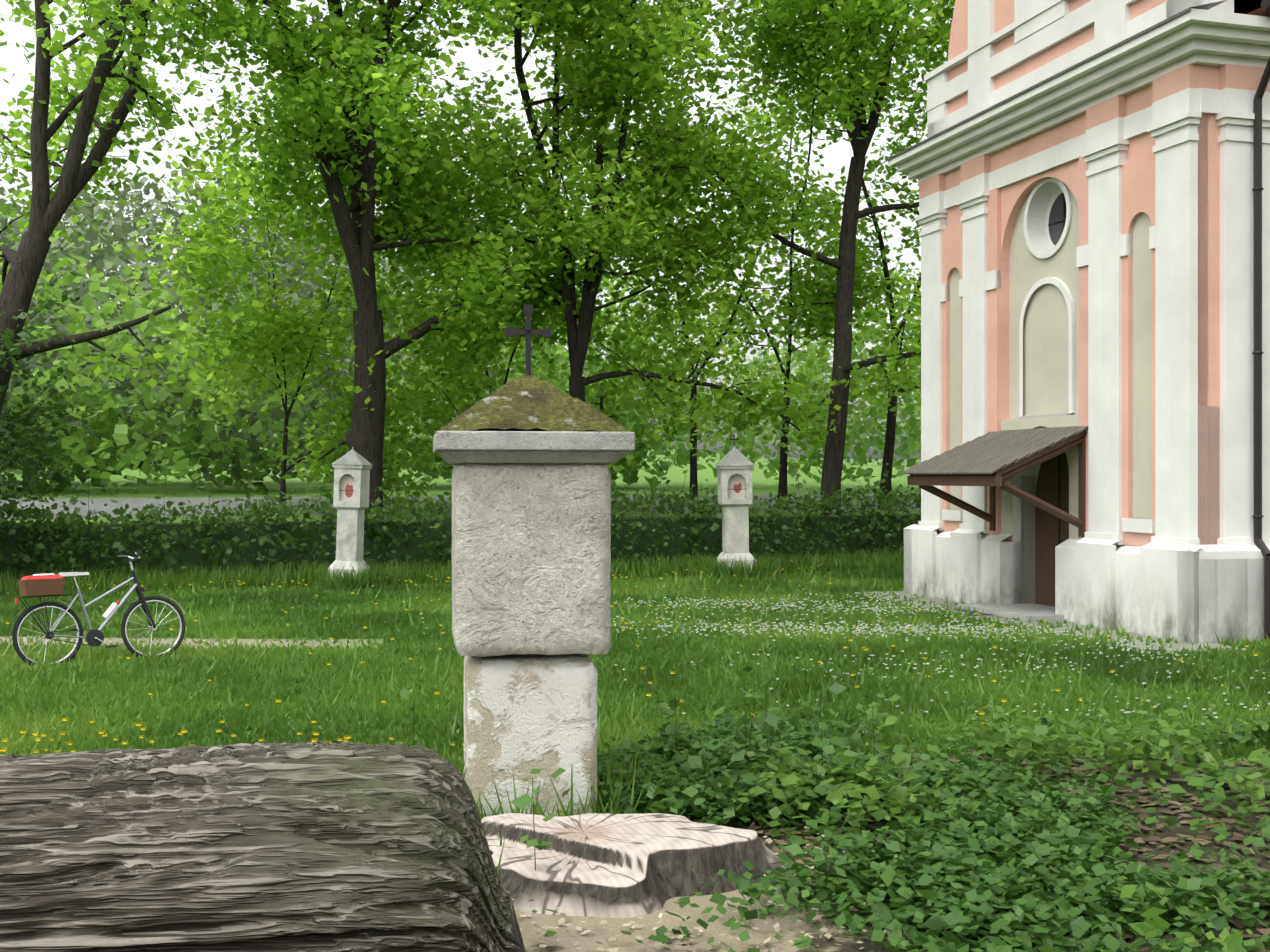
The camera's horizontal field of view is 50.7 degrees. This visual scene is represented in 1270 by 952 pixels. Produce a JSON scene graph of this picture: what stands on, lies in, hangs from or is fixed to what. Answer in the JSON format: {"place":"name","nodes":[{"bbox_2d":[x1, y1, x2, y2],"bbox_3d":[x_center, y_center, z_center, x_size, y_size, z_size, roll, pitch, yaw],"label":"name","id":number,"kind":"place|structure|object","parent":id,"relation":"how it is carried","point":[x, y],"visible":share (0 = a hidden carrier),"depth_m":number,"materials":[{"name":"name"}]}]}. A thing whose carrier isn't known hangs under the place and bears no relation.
{"place":"outdoors","nodes":[
{"label":"outdoors","id":0,"kind":"place"},
{"bbox_2d":[0,178,395,439],"bbox_3d":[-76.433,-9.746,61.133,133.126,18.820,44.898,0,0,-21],"label":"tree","id":1,"kind":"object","parent":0,"point":[118,222],"depth_m":74.10,"materials":[{"name":"green plant"}]},
{"bbox_2d":[0,161,618,423],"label":"forest hill","id":2,"kind":"structure","parent":0,"point":[92,207],"depth_m":141.27,"materials":[{"name":"green plant"}]},
{"bbox_2d":[0,0,953,459],"label":"sky","id":3,"kind":"structure","parent":0,"point":[839,154],"materials":[{"name":"white"}]},
{"bbox_2d":[0,559,1269,845],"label":"grass","id":4,"kind":"structure","parent":0,"point":[246,675],"depth_m":11.50,"materials":[{"name":"green plant"}]},
{"bbox_2d":[0,353,1269,951],"bbox_3d":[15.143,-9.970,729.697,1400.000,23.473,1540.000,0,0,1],"label":"ground","id":5,"kind":"structure","parent":0,"point":[568,935],"depth_m":7.91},
{"bbox_2d":[0,272,102,528],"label":"shrub","id":6,"kind":"object","parent":5,"relation":"on","point":[59,407],"depth_m":20.27,"materials":[{"name":"green plant"}]},
{"bbox_2d":[9,552,185,665],"bbox_3d":[-4.896,1.222,12.301,1.571,1.008,0.528,0,-6,-38],"label":"bicycle","id":7,"kind":"object","parent":5,"relation":"on","point":[43,585],"visible":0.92,"depth_m":12.15,"materials":[{"name":"grey paint"}]},
{"bbox_2d":[0,0,301,414],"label":"tree","id":8,"kind":"object","parent":5,"relation":"on","point":[102,11],"depth_m":20.27,"materials":[{"name":"green plant"}]},
{"bbox_2d":[0,177,415,490],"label":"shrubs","id":9,"kind":"object","parent":5,"relation":"on","point":[278,413],"depth_m":36.64,"materials":[{"name":"green plant"}]},
{"bbox_2d":[0,741,524,951],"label":"fallen log","id":10,"kind":"object","parent":5,"relation":"on","point":[321,846],"visible":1,"depth_m":3.93,"materials":[{"name":"grey wood"}]},
{"bbox_2d":[125,58,452,505],"bbox_3d":[-6.699,-4.045,27.067,6.683,9.692,6.744,0,0,1],"label":"tree","id":11,"kind":"object","parent":5,"relation":"on","point":[261,339],"depth_m":26.25,"materials":[{"name":"green plant"}]},
{"bbox_2d":[328,433,371,578],"bbox_3d":[-4.354,0.573,20.546,0.502,2.450,0.456,2,0,9],"label":"shrine","id":12,"kind":"object","parent":5,"relation":"on","point":[352,467],"visible":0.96,"depth_m":20.40,"materials":[{"name":"stone"}]},
{"bbox_2d":[142,0,574,519],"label":"tree","id":13,"kind":"object","parent":5,"relation":"on","point":[323,92],"depth_m":23.79,"materials":[{"name":"green plant"}]},
{"bbox_2d":[0,545,903,872],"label":"grass tufts","id":14,"kind":"object","parent":5,"relation":"on","point":[762,565],"visible":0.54,"depth_m":20.42,"materials":[{"name":"green plant"}]},
{"bbox_2d":[0,463,920,581],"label":"hedge","id":15,"kind":"object","parent":5,"relation":"on","point":[891,499],"depth_m":22.22,"materials":[{"name":"green plant"}]},
{"bbox_2d":[246,462,895,516],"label":"hedge twig leaves","id":16,"kind":"object","parent":15,"relation":"attached to","point":[662,478],"visible":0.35,"depth_m":25.18,"materials":[{"name":"green plant"}]},
{"bbox_2d":[0,225,920,495],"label":"trees","id":17,"kind":"object","parent":5,"relation":"on","point":[105,445],"depth_m":34.63,"materials":[{"name":"green plant"}]},
{"bbox_2d":[304,107,619,478],"bbox_3d":[-3.089,-3.634,28.726,6.543,8.948,10.285,0,0,39],"label":"tree","id":18,"kind":"object","parent":5,"relation":"on","point":[453,394],"depth_m":26.91,"materials":[{"name":"green plant"}]},
{"bbox_2d":[29,219,920,459],"bbox_3d":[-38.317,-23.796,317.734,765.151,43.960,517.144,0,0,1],"label":"forest","id":19,"kind":"object","parent":5,"relation":"on","point":[141,228],"visible":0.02,"depth_m":291.89,"materials":[{"name":"green plant"}]},
{"bbox_2d":[451,463,610,816],"bbox_3d":[-0.538,0.858,6.767,0.755,1.883,0.756,0,0,-9],"label":"stone pillar","id":20,"kind":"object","parent":5,"relation":"on","point":[531,568],"visible":0.88,"depth_m":6.43,"materials":[{"name":"stone"}]},
{"bbox_2d":[433,431,634,464],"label":"cornice","id":21,"kind":"structure","parent":20,"relation":"on","point":[453,447],"depth_m":6.32,"materials":[{"name":"grey stone"}]},
{"bbox_2d":[440,373,627,431],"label":"pillar roof","id":22,"kind":"structure","parent":21,"relation":"on","point":[527,402],"depth_m":6.46,"materials":[{"name":"green plant"}]},
{"bbox_2d":[505,305,551,374],"bbox_3d":[-0.538,-0.647,6.767,0.237,0.433,0.040,0,0,-9],"label":"cross","id":23,"kind":"object","parent":22,"relation":"on","point":[528,332],"visible":0.79,"depth_m":6.76,"materials":[{"name":"black metal"}]},
{"bbox_2d":[385,0,857,484],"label":"tree","id":24,"kind":"object","parent":5,"relation":"on","point":[601,90],"depth_m":25.91,"materials":[{"name":"green plant"}]},
{"bbox_2d":[0,563,1258,812],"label":"dandelions","id":25,"kind":"object","parent":5,"relation":"on","point":[344,739],"visible":0.17,"depth_m":9.90,"materials":[{"name":"yellow plant"}]},
{"bbox_2d":[481,813,795,917],"bbox_3d":[-0.047,1.648,5.712,1.667,0.244,1.108,0,0,1],"label":"tree stump","id":26,"kind":"object","parent":5,"relation":"on","point":[608,865],"visible":0.81,"depth_m":5.55,"materials":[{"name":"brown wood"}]},
{"bbox_2d":[394,666,1006,849],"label":"weed leaves","id":27,"kind":"object","parent":5,"relation":"on","point":[526,800],"visible":0.85,"depth_m":7.06,"materials":[{"name":"green plant"}]},
{"bbox_2d":[521,0,906,509],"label":"tree","id":28,"kind":"object","parent":5,"relation":"on","point":[712,79],"depth_m":29.72,"materials":[{"name":"green plant"}]},
{"bbox_2d":[528,2,920,509],"bbox_3d":[1.800,-5.657,31.608,5.190,13.038,11.414,0,0,-43],"label":"tree","id":29,"kind":"object","parent":5,"relation":"on","point":[816,246],"depth_m":29.67,"materials":[{"name":"green plant"}]},
{"bbox_2d":[715,435,755,571],"bbox_3d":[1.690,0.552,22.622,0.607,2.489,0.552,-1,0,-5],"label":"shrine","id":30,"kind":"object","parent":5,"relation":"on","point":[734,466],"visible":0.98,"depth_m":22.44,"materials":[{"name":"stone"}]},
{"bbox_2d":[512,818,1044,951],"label":"wood chip flakes","id":31,"kind":"object","parent":5,"relation":"on","point":[615,949],"visible":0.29,"depth_m":5.01,"materials":[{"name":"beige wood"}]},
{"bbox_2d":[625,0,955,514],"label":"tree","id":32,"kind":"object","parent":5,"relation":"on","point":[825,36],"depth_m":27.09,"materials":[{"name":"green plant"}]},
{"bbox_2d":[331,591,1269,742],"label":"daisies","id":33,"kind":"object","parent":5,"relation":"on","point":[914,628],"visible":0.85,"depth_m":14.24,"materials":[{"name":"white plant"}]},
{"bbox_2d":[723,0,931,509],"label":"tree","id":34,"kind":"object","parent":5,"relation":"on","point":[872,163],"depth_m":30.72,"materials":[{"name":"green plant"}]},
{"bbox_2d":[413,684,1269,951],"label":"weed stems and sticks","id":35,"kind":"object","parent":5,"relation":"on","point":[880,950],"visible":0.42,"depth_m":7.07,"materials":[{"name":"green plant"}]},
{"bbox_2d":[531,702,1269,951],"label":"ground cover","id":36,"kind":"object","parent":5,"relation":"on","point":[1011,843],"visible":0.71,"depth_m":5.56,"materials":[{"name":"green plant"}]},
{"bbox_2d":[869,0,954,405],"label":"tree","id":37,"kind":"object","parent":5,"relation":"on","point":[913,279],"depth_m":32.99,"materials":[{"name":"green plant"}]},
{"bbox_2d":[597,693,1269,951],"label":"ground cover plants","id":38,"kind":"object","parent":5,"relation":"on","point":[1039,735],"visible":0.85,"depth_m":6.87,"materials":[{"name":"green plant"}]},
{"bbox_2d":[691,748,1269,951],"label":"fallen leaves","id":39,"kind":"object","parent":5,"relation":"on","point":[1237,921],"visible":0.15,"depth_m":6.45,"materials":[{"name":"plant"}]},
{"bbox_2d":[886,0,1269,642],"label":"chapel","id":40,"kind":"structure","parent":5,"relation":"on","point":[1093,217],"depth_m":15.35,"materials":[{"name":"white paint"}]}
]}

